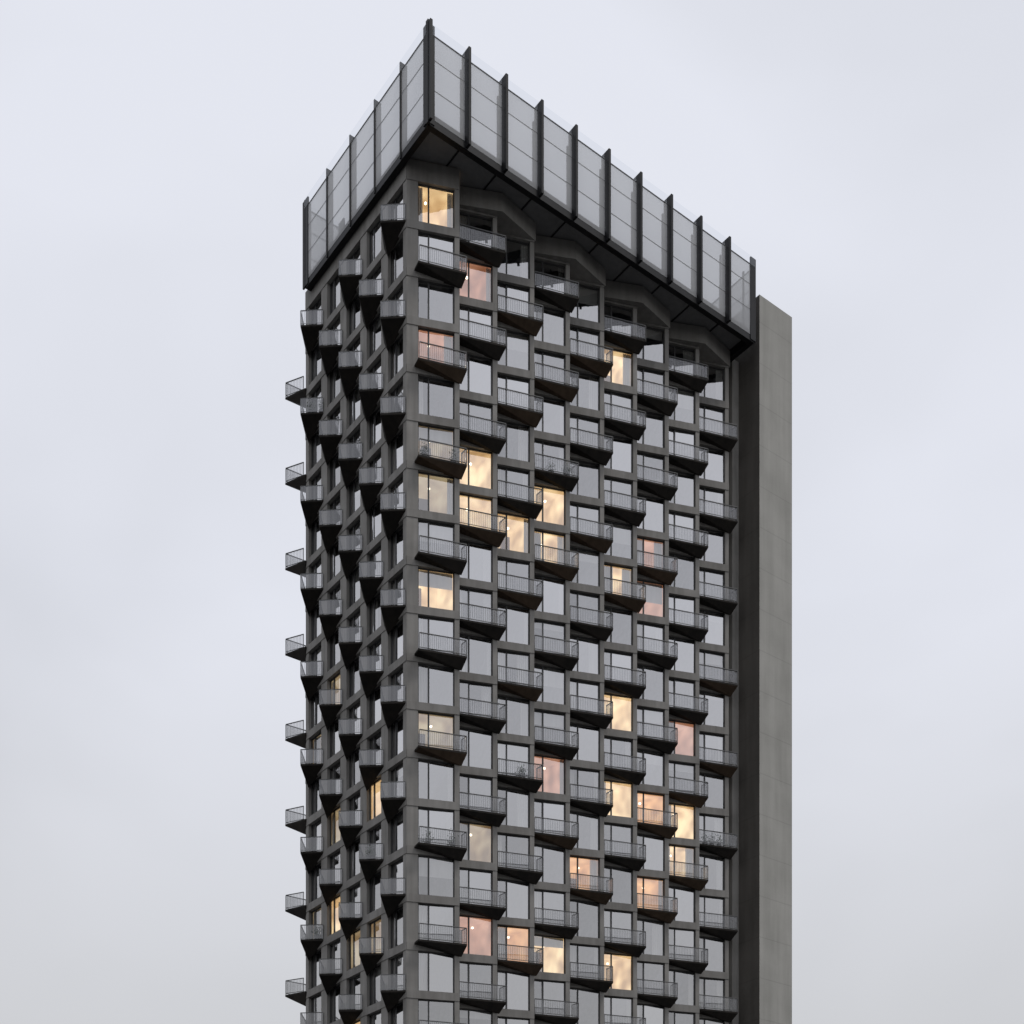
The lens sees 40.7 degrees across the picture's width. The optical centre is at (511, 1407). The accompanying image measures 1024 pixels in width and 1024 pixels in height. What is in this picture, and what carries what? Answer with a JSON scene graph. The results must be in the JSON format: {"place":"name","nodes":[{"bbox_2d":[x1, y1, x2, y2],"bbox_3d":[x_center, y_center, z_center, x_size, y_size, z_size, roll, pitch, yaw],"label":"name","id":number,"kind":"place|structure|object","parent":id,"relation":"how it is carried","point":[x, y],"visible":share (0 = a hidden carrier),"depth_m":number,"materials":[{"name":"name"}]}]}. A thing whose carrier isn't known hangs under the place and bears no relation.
{"place":"outdoors","nodes":[
{"label":"outdoors","id":0,"kind":"place"},
{"bbox_2d":[0,0,1023,1023],"label":"sky","id":1,"kind":"structure","parent":0,"point":[160,160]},
{"label":"ground","id":2,"kind":"structure","parent":0,"visible":0},
{"bbox_2d":[305,159,738,1023],"bbox_3d":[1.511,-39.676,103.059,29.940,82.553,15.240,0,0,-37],"label":"facade walls","id":3,"kind":"structure","parent":2,"relation":"on","point":[575,259],"depth_m":95.51,"materials":[{"name":"concrete"}]},
{"bbox_2d":[285,220,737,1023],"bbox_3d":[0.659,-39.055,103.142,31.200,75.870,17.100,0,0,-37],"label":"balcony slabs","id":4,"kind":"structure","parent":3,"relation":"attached to","point":[391,424],"depth_m":95.37,"materials":[{"name":"black concrete"}]},
{"bbox_2d":[285,203,737,1023],"bbox_3d":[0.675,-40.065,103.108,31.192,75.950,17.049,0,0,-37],"label":"balcony railings","id":5,"kind":"object","parent":4,"relation":"on","point":[321,791],"visible":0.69,"depth_m":95.78,"materials":[{"name":"metal"}]},
{"bbox_2d":[306,399,723,938],"bbox_3d":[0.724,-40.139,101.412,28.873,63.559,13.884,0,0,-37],"label":"balcony plants","id":6,"kind":"object","parent":4,"relation":"on","point":[369,851],"visible":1,"depth_m":95.04,"materials":[{"name":"green plant"}]},
{"bbox_2d":[311,184,723,1023],"bbox_3d":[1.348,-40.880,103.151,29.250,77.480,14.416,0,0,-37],"label":"window frames","id":7,"kind":"structure","parent":3,"relation":"attached to","point":[503,650],"depth_m":95.76,"materials":[{"name":"black metal"}]},
{"bbox_2d":[312,193,722,1023],"bbox_3d":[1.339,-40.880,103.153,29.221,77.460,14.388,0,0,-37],"label":"window glass","id":8,"kind":"object","parent":7,"relation":"in","point":[480,649],"visible":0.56,"depth_m":96.08,"materials":[{"name":"glass"}]},
{"bbox_2d":[313,186,722,1023],"bbox_3d":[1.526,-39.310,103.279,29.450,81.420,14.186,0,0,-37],"label":"room interiors","id":9,"kind":"object","parent":3,"relation":"on","point":[435,590],"visible":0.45,"depth_m":96.28,"materials":[{"name":"paint"}]},
{"bbox_2d":[305,121,753,362],"bbox_3d":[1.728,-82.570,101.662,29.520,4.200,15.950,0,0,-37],"label":"crown fascia","id":10,"kind":"structure","parent":3,"relation":"attached to","point":[438,143],"depth_m":94.40,"materials":[{"name":"black metal"}]},
{"bbox_2d":[303,18,755,342],"bbox_3d":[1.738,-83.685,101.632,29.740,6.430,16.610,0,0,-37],"label":"crown fins","id":11,"kind":"object","parent":10,"relation":"attached to","point":[428,64],"visible":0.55,"depth_m":93.47,"materials":[{"name":"black metal"}]},
{"bbox_2d":[308,38,749,333],"bbox_3d":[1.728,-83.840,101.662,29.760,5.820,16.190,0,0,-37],"label":"crown glass panels","id":12,"kind":"object","parent":11,"relation":"attached to","point":[450,116],"visible":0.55,"depth_m":93.25,"materials":[{"name":"glass"}]},
{"bbox_2d":[734,294,791,1023],"bbox_3d":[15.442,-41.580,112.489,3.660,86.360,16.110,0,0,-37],"label":"concrete wall","id":13,"kind":"structure","parent":2,"relation":"on","point":[764,360],"depth_m":105.95,"materials":[{"name":"grey concrete"}]}
]}

